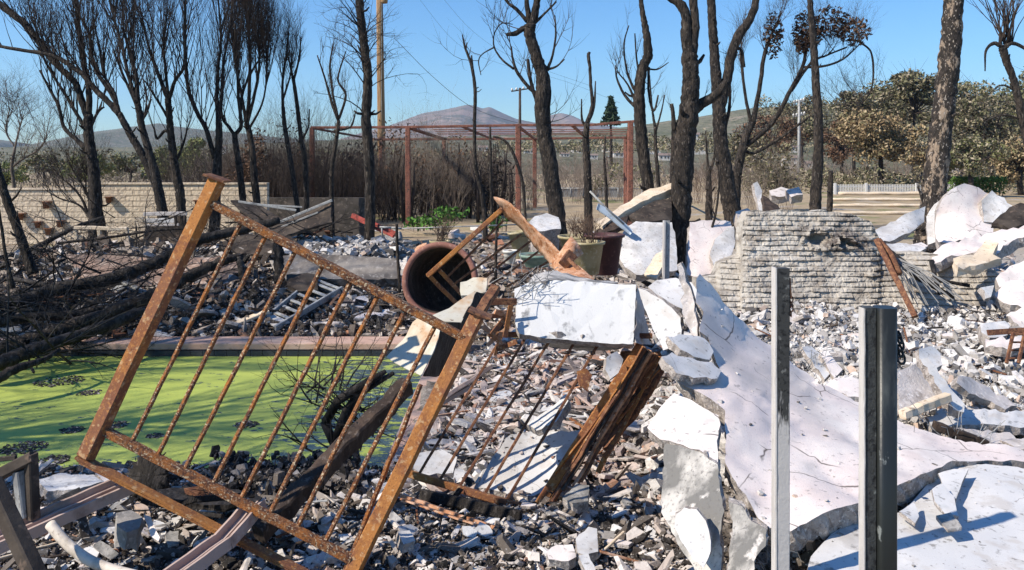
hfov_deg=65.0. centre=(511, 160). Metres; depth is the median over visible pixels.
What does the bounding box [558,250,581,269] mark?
bracket scrap
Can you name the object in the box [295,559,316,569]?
plaster chunk
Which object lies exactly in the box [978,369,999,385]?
plaster sheet
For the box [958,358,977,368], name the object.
plaster sheet
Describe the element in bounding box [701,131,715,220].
charred snag
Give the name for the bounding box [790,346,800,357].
plaster chunk
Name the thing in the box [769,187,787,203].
white slab
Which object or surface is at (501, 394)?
plaster sheet
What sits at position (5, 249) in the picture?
charred sapling
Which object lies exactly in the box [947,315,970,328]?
plaster chunk
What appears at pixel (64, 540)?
plastic pipe
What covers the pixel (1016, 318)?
plaster slab
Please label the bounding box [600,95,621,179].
conifer tree
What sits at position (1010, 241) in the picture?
plaster slab
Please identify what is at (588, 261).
garden pot
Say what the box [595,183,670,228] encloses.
white slab
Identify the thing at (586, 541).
plaster block
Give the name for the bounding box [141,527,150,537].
plaster sheet
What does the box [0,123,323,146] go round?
hills
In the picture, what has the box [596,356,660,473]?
scorched lath
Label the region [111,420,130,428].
floating charcoal
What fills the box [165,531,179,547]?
plaster sheet
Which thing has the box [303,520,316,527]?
plaster chunk
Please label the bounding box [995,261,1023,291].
plaster slab
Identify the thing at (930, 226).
plaster slab
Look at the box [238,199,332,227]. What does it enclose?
trough rails
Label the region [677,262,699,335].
stucco spike
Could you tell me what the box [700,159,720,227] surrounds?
charred snag
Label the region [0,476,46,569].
steel bar
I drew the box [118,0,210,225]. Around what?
charred tree
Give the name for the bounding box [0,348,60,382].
fallen trunk
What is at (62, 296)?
burnt board
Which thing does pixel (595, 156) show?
hillside house
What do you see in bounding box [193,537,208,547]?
plaster sheet
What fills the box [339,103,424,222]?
burnt shrub
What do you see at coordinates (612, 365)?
plaster chip
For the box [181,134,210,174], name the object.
shrub tree
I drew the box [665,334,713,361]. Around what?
stucco slab
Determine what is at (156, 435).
floating charcoal
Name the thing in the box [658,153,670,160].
hillside house
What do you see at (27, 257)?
charred tree
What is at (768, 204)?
white slab
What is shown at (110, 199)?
wall pot
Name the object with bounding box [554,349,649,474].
scorched lath
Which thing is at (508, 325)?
rusty lattice
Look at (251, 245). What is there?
wreck piece
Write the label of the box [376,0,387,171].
utility pole
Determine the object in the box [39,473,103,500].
plaster block
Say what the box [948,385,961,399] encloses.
plaster sheet
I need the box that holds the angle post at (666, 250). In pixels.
[662,220,669,279]
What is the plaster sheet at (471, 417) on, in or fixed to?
on the rubble at (582, 403)
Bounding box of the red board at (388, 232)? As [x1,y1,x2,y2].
[351,213,394,237]
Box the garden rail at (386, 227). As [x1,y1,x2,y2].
[379,224,515,237]
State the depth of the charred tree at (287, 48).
21.95 m
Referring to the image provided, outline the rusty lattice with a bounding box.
[481,298,517,355]
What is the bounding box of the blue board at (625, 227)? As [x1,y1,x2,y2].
[596,203,632,234]
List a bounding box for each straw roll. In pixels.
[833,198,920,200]
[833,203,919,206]
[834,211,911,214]
[838,191,918,194]
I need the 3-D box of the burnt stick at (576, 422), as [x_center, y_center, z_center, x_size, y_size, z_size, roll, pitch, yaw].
[0.699,2.198,6.327,0.035,0.185,0.683,0,0,-41]
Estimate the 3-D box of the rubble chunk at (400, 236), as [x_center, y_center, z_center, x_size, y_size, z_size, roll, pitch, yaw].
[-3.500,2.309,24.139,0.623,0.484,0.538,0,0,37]
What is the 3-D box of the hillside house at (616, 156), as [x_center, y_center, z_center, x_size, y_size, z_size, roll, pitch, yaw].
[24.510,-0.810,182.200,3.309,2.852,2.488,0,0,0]
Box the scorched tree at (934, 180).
[910,0,963,252]
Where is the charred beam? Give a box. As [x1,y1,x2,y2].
[252,378,412,543]
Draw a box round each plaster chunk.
[79,557,101,569]
[217,518,227,524]
[227,551,236,555]
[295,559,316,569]
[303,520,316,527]
[306,554,318,562]
[311,551,329,568]
[338,534,348,542]
[411,548,439,560]
[451,555,466,569]
[471,430,490,442]
[474,553,485,562]
[480,544,498,557]
[484,517,499,524]
[495,354,510,358]
[540,552,546,564]
[541,524,550,535]
[589,385,599,391]
[589,510,605,518]
[598,530,615,543]
[607,509,628,518]
[610,466,628,481]
[610,524,621,530]
[627,515,635,520]
[644,506,654,514]
[644,525,655,534]
[790,325,804,332]
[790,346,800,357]
[834,348,854,359]
[911,328,928,334]
[918,324,937,333]
[944,349,974,355]
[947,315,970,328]
[965,335,978,346]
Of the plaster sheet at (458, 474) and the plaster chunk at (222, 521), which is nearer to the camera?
the plaster chunk at (222, 521)
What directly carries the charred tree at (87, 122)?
on the ground
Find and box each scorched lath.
[548,346,643,501]
[548,346,646,505]
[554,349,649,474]
[561,349,648,491]
[568,350,652,491]
[580,353,654,482]
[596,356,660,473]
[601,353,657,430]
[607,364,659,438]
[616,367,660,423]
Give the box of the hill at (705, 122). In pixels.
[0,95,1022,173]
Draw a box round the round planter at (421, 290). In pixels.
[402,242,477,314]
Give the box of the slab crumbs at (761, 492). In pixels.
[717,309,988,519]
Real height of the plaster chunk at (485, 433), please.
0.128 m
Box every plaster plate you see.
[800,346,829,382]
[818,350,842,379]
[826,376,858,401]
[897,364,934,417]
[914,346,941,370]
[917,358,964,418]
[927,408,1023,434]
[940,428,1015,443]
[951,376,1016,412]
[1000,438,1023,449]
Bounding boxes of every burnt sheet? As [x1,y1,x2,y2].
[50,487,80,504]
[157,487,261,511]
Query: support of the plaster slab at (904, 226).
on the ground
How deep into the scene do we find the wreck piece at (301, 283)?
12.34 m
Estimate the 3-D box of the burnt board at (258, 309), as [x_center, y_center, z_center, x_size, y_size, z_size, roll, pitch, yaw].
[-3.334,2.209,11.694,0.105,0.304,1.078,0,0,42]
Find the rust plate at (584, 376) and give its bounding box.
[577,368,591,390]
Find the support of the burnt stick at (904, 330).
on the rubble at (1011, 389)
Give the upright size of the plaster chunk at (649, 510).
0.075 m
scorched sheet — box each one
[387,318,439,375]
[423,292,484,376]
[433,291,474,322]
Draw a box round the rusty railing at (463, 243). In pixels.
[426,208,548,303]
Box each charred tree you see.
[0,0,144,245]
[0,0,168,217]
[0,165,38,274]
[91,0,178,223]
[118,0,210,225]
[156,0,268,240]
[202,0,284,234]
[212,0,284,234]
[254,0,309,238]
[284,21,317,236]
[309,0,431,244]
[317,5,361,236]
[428,0,589,250]
[581,52,595,232]
[607,0,669,191]
[666,0,730,278]
[707,0,758,248]
[719,0,886,205]
[807,0,827,210]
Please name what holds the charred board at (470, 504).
on the rubble at (504, 543)
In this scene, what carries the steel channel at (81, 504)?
on the rubble at (504, 543)
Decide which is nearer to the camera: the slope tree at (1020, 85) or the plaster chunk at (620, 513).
the plaster chunk at (620, 513)
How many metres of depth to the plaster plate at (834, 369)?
5.22 m
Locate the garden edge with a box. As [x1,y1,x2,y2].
[281,254,397,289]
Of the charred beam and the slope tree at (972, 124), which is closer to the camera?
the charred beam
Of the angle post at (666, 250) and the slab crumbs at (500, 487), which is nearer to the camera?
the slab crumbs at (500, 487)
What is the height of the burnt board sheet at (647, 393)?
0.521 m
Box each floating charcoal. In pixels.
[0,440,48,454]
[32,375,84,386]
[39,454,69,464]
[59,426,85,433]
[76,389,101,395]
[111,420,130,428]
[145,432,164,438]
[233,420,259,428]
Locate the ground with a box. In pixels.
[0,173,1023,569]
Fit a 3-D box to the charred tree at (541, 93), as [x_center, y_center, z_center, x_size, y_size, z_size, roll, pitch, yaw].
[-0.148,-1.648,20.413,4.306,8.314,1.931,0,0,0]
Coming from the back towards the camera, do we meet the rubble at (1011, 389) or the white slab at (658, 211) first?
the white slab at (658, 211)
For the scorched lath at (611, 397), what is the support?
on the ground
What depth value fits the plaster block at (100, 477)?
4.86 m
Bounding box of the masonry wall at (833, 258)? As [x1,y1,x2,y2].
[692,209,998,319]
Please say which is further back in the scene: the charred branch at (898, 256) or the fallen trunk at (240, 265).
the fallen trunk at (240, 265)
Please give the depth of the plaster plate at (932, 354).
5.60 m
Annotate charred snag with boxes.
[102,192,106,235]
[395,224,401,292]
[483,127,492,231]
[493,136,526,219]
[494,186,499,284]
[603,137,611,216]
[649,80,668,187]
[668,122,675,198]
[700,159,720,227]
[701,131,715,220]
[826,170,835,210]
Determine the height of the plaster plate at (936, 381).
0.315 m
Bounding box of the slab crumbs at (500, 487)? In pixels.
[483,436,559,492]
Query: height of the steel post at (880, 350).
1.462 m
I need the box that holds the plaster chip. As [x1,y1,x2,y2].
[602,351,622,381]
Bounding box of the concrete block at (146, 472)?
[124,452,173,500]
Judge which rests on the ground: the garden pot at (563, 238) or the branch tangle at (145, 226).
the branch tangle at (145, 226)
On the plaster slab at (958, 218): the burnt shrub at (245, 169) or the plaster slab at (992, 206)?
the plaster slab at (992, 206)
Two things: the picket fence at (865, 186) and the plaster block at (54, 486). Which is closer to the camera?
the plaster block at (54, 486)
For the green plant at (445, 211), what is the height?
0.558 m
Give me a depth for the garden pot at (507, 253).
11.23 m
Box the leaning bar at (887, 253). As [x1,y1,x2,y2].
[874,238,917,318]
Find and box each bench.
[73,226,129,243]
[135,212,186,241]
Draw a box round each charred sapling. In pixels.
[0,211,14,287]
[462,34,489,244]
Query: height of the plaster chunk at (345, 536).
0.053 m
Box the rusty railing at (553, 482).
[408,332,652,510]
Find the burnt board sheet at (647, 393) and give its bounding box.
[602,351,663,451]
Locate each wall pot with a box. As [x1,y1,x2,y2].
[18,213,25,219]
[33,221,41,227]
[41,201,52,208]
[43,228,52,234]
[55,220,65,226]
[103,196,113,202]
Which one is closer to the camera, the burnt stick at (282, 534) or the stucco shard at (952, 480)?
the stucco shard at (952, 480)
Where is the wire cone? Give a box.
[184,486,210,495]
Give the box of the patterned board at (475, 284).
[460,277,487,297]
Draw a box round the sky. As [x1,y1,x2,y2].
[0,0,1023,143]
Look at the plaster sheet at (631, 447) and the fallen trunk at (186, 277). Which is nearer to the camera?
the plaster sheet at (631, 447)
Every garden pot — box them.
[422,214,457,242]
[503,249,516,263]
[507,230,528,258]
[519,252,548,267]
[554,209,596,247]
[567,210,611,274]
[584,232,624,275]
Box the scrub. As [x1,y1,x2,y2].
[0,92,1023,193]
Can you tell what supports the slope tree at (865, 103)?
on the ground
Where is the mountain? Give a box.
[338,105,618,139]
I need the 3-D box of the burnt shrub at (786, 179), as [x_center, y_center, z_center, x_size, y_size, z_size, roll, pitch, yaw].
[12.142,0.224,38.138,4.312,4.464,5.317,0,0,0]
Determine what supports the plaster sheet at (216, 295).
on the rubble at (225, 294)
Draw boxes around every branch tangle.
[0,187,154,325]
[0,200,216,349]
[0,202,272,301]
[0,213,196,379]
[6,141,317,263]
[173,172,432,254]
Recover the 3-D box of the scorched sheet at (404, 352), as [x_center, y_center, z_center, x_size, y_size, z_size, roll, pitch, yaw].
[-0.514,1.014,4.410,0.334,0.231,0.268,0,0,40]
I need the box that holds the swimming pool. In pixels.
[0,336,438,476]
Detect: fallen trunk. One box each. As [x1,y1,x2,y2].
[0,217,280,310]
[0,253,243,353]
[0,302,115,326]
[0,307,144,370]
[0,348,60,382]
[5,276,95,302]
[31,216,103,246]
[59,227,206,243]
[236,256,244,281]
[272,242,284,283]
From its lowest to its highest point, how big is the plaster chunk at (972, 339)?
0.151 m
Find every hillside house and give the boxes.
[559,152,569,156]
[590,154,597,159]
[613,152,623,157]
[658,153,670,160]
[694,145,705,154]
[781,155,796,167]
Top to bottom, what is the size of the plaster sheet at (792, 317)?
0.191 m
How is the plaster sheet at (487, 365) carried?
on the rubble at (604, 483)
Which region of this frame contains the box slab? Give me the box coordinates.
[514,270,651,350]
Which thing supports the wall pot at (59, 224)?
attached to the block wall at (140, 191)
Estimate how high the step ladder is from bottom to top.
0.673 m
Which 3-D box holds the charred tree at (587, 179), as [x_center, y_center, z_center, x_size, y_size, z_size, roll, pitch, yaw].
[2.194,-0.220,23.453,0.375,5.930,0.438,0,0,37]
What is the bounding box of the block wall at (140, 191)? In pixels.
[0,182,268,243]
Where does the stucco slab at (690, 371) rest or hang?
on the stucco slab at (739, 347)
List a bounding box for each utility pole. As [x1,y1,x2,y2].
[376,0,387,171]
[511,86,526,170]
[793,98,805,178]
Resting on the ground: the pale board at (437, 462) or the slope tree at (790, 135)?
the slope tree at (790, 135)
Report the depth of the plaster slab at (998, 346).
6.69 m
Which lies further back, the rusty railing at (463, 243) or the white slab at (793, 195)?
the white slab at (793, 195)
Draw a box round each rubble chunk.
[154,330,171,336]
[228,324,240,332]
[385,229,402,240]
[448,229,459,238]
[454,233,465,237]
[482,233,498,241]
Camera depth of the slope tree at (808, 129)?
109.04 m
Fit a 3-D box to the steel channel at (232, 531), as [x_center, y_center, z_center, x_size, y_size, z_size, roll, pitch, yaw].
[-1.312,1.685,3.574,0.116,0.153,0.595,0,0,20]
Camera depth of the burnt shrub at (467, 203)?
33.28 m
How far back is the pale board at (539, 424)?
5.19 m
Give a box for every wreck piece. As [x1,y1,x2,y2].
[96,234,113,245]
[222,234,301,256]
[230,200,280,221]
[255,202,332,235]
[286,273,317,294]
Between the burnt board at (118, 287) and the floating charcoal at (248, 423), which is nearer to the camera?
the floating charcoal at (248, 423)
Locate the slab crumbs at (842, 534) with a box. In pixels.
[832,469,1016,569]
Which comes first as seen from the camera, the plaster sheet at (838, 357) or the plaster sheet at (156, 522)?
the plaster sheet at (156, 522)
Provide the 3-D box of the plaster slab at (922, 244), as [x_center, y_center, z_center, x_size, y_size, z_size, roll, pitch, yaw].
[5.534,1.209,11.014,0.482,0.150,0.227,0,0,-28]
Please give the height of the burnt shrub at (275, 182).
6.281 m
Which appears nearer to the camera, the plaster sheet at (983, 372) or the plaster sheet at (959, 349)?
the plaster sheet at (983, 372)
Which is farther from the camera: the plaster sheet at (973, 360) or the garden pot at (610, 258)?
the garden pot at (610, 258)
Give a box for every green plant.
[399,214,454,230]
[429,205,469,221]
[481,214,507,231]
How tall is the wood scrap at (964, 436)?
0.137 m
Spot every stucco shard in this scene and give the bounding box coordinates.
[899,501,918,526]
[931,483,958,519]
[936,512,961,532]
[938,469,967,501]
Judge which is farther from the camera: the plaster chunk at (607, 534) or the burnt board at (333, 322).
the burnt board at (333, 322)
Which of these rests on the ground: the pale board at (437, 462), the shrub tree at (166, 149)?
the shrub tree at (166, 149)
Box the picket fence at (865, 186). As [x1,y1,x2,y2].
[833,183,954,193]
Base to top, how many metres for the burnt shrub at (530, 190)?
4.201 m
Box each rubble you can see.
[0,240,415,336]
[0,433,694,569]
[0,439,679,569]
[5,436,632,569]
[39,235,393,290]
[208,445,366,495]
[283,234,414,288]
[321,237,627,338]
[381,308,700,497]
[404,253,1023,357]
[446,348,672,485]
[626,282,770,494]
[627,428,1021,569]
[631,302,770,497]
[790,300,1023,437]
[790,305,1020,437]
[797,308,1016,438]
[808,323,1010,373]
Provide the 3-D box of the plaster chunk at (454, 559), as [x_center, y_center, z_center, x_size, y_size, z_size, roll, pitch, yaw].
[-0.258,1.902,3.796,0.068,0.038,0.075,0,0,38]
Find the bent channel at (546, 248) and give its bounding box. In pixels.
[494,197,559,271]
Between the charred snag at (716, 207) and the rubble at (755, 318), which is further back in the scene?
the charred snag at (716, 207)
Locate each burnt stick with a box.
[0,542,57,558]
[42,553,69,557]
[106,509,166,512]
[109,539,121,558]
[239,549,243,567]
[256,535,325,555]
[276,532,288,537]
[279,522,320,542]
[305,500,327,502]
[415,507,418,523]
[421,512,463,531]
[437,406,496,416]
[441,521,458,533]
[499,372,538,393]
[541,361,549,383]
[554,386,580,394]
[569,417,624,455]
[577,394,593,409]
[592,531,624,562]
[595,454,623,476]
[599,550,637,561]
[903,327,909,351]
[926,326,943,328]
[973,376,998,383]
[979,366,1006,374]
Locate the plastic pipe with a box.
[45,520,134,569]
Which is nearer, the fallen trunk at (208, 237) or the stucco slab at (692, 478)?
the stucco slab at (692, 478)
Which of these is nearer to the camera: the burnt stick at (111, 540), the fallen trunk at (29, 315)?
the burnt stick at (111, 540)
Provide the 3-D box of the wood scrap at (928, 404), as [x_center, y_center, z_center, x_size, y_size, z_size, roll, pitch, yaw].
[2.405,1.427,4.676,0.383,0.110,0.061,0,0,-24]
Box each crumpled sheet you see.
[558,265,593,279]
[559,236,582,260]
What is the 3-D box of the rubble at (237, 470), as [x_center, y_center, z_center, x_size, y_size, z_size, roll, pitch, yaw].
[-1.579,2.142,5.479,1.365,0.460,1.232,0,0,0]
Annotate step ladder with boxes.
[264,279,342,335]
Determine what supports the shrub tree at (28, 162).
on the ground
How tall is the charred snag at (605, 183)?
3.279 m
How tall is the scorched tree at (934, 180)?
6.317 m
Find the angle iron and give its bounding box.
[398,493,494,528]
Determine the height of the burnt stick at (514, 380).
0.154 m
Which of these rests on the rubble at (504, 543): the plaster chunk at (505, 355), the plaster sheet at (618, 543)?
the plaster sheet at (618, 543)
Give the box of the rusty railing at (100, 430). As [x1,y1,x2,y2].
[74,173,492,569]
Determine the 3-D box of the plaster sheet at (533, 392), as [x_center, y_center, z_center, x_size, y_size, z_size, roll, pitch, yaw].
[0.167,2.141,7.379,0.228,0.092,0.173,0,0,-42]
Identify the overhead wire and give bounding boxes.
[395,39,563,130]
[420,0,616,101]
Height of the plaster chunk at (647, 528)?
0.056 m
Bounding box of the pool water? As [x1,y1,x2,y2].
[0,356,420,468]
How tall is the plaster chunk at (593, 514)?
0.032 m
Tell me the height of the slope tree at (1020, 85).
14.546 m
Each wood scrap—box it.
[898,392,951,419]
[931,420,988,444]
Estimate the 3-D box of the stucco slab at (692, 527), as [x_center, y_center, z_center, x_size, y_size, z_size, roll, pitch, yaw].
[0.724,1.482,3.191,0.133,0.133,0.283,0,0,0]
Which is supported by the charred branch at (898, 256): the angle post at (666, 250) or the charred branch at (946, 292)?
the charred branch at (946, 292)
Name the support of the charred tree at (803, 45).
on the ground
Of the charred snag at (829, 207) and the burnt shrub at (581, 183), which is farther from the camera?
the burnt shrub at (581, 183)
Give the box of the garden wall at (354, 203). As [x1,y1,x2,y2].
[269,197,364,239]
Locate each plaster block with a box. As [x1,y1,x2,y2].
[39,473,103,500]
[95,471,120,481]
[113,510,144,550]
[144,515,160,543]
[395,530,414,553]
[546,544,575,569]
[562,483,589,513]
[575,527,597,560]
[578,553,594,569]
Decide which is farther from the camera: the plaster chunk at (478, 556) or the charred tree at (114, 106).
the charred tree at (114, 106)
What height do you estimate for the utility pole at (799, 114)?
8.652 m
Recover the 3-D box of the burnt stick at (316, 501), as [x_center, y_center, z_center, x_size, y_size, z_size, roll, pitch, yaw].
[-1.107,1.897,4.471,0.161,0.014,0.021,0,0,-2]
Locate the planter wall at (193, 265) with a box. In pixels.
[64,252,238,285]
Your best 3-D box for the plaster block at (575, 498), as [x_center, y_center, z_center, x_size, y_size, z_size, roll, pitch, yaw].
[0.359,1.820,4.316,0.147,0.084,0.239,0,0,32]
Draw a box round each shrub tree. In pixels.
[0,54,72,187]
[1,160,29,187]
[19,153,66,185]
[61,146,118,180]
[101,147,147,181]
[139,136,195,181]
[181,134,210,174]
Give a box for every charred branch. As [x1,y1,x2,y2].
[892,250,940,291]
[900,256,969,287]
[909,273,953,298]
[929,259,941,294]
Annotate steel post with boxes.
[771,267,793,569]
[858,305,905,569]
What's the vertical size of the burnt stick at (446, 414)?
0.033 m
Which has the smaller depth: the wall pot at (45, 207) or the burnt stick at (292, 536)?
the burnt stick at (292, 536)
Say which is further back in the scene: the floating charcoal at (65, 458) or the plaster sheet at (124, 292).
the plaster sheet at (124, 292)
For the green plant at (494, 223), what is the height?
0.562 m
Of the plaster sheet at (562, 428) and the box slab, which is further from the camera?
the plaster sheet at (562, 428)
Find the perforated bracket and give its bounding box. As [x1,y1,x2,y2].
[986,327,1023,363]
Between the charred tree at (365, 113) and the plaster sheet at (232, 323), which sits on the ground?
the charred tree at (365, 113)
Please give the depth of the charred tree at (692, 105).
16.45 m
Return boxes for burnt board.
[55,292,117,298]
[107,285,124,298]
[111,326,127,337]
[121,281,144,291]
[211,310,269,331]
[248,307,287,312]
[303,321,341,325]
[325,306,351,322]
[334,300,367,303]
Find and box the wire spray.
[896,257,964,305]
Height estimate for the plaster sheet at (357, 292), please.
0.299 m
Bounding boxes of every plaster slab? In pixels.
[875,207,924,243]
[887,243,925,251]
[905,242,927,250]
[926,201,938,248]
[932,226,1023,271]
[935,183,992,248]
[952,239,1001,276]
[977,285,993,300]
[977,321,1008,345]
[978,191,1011,223]
[984,336,1023,356]
[991,203,1023,229]
[994,279,1023,313]
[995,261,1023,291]
[1006,308,1023,327]
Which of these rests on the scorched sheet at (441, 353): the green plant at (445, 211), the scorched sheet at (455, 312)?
the scorched sheet at (455, 312)
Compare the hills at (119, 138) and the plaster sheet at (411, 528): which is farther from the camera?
the hills at (119, 138)
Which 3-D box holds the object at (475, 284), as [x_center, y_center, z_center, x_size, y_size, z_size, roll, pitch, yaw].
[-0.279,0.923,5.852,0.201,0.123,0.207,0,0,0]
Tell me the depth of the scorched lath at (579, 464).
4.77 m
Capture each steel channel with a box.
[0,480,132,553]
[163,498,266,569]
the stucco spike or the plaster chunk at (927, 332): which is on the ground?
the plaster chunk at (927, 332)
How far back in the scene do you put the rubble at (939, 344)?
8.21 m
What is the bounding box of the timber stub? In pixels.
[473,284,499,319]
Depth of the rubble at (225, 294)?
11.72 m
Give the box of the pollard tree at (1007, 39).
[966,0,1023,145]
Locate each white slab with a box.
[529,213,560,251]
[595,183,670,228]
[596,216,627,232]
[619,221,677,281]
[628,199,671,222]
[644,251,661,279]
[686,220,731,281]
[709,226,734,268]
[733,208,750,227]
[751,182,761,210]
[760,195,779,210]
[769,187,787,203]
[785,187,802,203]
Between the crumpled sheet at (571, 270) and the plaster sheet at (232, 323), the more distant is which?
the plaster sheet at (232, 323)
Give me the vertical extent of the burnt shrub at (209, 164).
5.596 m
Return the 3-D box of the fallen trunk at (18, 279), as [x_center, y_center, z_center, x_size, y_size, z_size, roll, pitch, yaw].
[-7.094,2.002,12.365,2.467,0.290,0.129,0,0,30]
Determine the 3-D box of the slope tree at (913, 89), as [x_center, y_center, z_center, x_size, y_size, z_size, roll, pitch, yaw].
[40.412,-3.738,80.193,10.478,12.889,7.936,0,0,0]
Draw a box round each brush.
[2,106,1023,213]
[160,128,530,222]
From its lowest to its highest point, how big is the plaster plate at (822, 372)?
0.167 m
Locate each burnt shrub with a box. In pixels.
[135,113,206,181]
[152,104,248,181]
[189,109,317,194]
[202,80,350,196]
[250,289,419,451]
[259,60,362,196]
[307,88,399,208]
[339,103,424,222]
[364,84,494,221]
[429,108,503,218]
[488,141,543,209]
[525,146,603,203]
[576,144,669,201]
[691,151,749,204]
[730,128,809,209]
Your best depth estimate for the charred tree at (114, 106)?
19.44 m
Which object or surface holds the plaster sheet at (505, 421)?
on the rubble at (604, 483)
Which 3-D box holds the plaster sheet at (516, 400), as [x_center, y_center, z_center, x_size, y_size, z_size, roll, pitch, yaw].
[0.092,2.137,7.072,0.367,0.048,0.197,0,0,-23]
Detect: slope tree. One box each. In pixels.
[727,126,774,169]
[732,109,810,162]
[771,94,837,167]
[823,119,856,178]
[827,84,882,175]
[828,99,928,190]
[856,77,907,110]
[864,59,967,180]
[896,141,927,170]
[923,75,1023,184]
[949,125,1014,185]
[956,77,998,176]
[988,133,1023,194]
[989,65,1023,118]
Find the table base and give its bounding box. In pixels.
[0,451,40,520]
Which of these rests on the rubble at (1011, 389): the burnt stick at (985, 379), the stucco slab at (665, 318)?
the burnt stick at (985, 379)
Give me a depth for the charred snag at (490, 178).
26.96 m
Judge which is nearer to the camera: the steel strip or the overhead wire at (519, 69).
the steel strip
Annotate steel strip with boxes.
[443,365,492,404]
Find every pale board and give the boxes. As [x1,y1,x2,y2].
[414,449,456,477]
[477,430,579,500]
[527,394,571,435]
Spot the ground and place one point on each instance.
(876, 221)
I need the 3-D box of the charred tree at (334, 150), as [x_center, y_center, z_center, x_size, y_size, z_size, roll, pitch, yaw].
[-5.118,-1.200,24.061,1.464,7.283,0.885,0,0,0]
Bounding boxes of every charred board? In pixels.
[141,491,254,518]
[419,489,522,520]
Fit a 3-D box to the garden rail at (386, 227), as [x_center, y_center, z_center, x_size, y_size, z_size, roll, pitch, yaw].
[-1.112,1.228,13.999,2.390,0.247,0.038,0,0,0]
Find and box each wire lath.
[491,252,557,304]
[755,539,801,569]
[790,344,833,378]
[910,401,1005,443]
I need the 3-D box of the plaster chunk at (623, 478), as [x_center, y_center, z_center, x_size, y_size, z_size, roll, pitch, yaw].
[0.772,2.321,5.930,0.190,0.078,0.210,0,0,0]
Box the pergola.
[309,120,633,224]
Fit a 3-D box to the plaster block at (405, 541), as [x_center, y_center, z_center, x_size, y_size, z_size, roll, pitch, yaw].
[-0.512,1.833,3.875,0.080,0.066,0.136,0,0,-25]
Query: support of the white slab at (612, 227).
on the ground
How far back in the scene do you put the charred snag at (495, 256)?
14.98 m
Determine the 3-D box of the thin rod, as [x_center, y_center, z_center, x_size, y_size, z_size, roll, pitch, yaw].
[1.721,0.853,14.571,0.642,0.619,0.081,0,0,9]
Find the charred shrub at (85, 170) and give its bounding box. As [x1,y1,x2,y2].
[17,111,122,235]
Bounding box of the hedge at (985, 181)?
[947,176,1007,195]
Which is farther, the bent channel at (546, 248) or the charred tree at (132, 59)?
the charred tree at (132, 59)
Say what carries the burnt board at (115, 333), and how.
on the swimming pool
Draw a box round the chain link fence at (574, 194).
[561,187,641,197]
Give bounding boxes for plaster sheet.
[74,546,99,563]
[93,540,118,559]
[107,290,128,300]
[108,501,121,512]
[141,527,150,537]
[141,556,159,561]
[145,520,165,530]
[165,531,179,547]
[170,296,195,308]
[191,309,218,318]
[192,289,227,297]
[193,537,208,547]
[218,319,241,327]
[321,515,333,524]
[332,324,345,327]
[351,288,363,295]
[353,295,367,308]
[353,309,393,320]
[397,524,418,535]
[415,243,426,250]
[443,468,471,482]
[462,526,477,537]
[464,412,484,422]
[474,364,496,367]
[474,522,492,537]
[489,390,512,403]
[490,365,513,371]
[492,239,503,244]
[495,413,508,422]
[501,397,537,406]
[504,520,515,533]
[520,503,536,508]
[523,388,544,397]
[530,403,551,412]
[558,423,577,431]
[566,413,586,418]
[597,456,635,460]
[604,539,632,548]
[620,497,631,508]
[623,443,641,453]
[625,420,640,432]
[790,313,798,325]
[793,314,810,324]
[816,330,828,337]
[830,352,842,361]
[941,333,969,339]
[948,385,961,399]
[951,343,968,355]
[956,328,966,334]
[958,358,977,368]
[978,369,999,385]
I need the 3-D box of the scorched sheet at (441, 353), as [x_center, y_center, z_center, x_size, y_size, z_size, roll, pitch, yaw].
[-0.334,1.035,4.733,0.079,0.406,1.009,0,0,17]
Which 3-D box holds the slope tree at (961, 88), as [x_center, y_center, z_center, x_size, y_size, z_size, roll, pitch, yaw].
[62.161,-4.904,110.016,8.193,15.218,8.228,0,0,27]
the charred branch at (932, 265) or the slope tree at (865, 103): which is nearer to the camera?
the charred branch at (932, 265)
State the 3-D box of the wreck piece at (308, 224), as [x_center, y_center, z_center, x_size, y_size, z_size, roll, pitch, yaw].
[-4.231,1.111,15.118,1.784,0.717,0.973,0,0,16]
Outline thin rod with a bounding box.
[589,191,624,224]
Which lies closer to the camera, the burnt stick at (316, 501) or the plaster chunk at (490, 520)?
the plaster chunk at (490, 520)
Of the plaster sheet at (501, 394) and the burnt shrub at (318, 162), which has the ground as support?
the burnt shrub at (318, 162)
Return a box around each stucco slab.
[638,287,684,349]
[647,393,720,461]
[648,278,696,314]
[658,353,720,384]
[661,444,725,569]
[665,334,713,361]
[674,505,711,567]
[676,274,1023,551]
[726,496,768,569]
[807,464,1023,569]
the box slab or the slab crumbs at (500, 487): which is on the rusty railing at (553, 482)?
the box slab
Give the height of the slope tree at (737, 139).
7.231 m
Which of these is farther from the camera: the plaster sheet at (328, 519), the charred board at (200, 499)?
the plaster sheet at (328, 519)

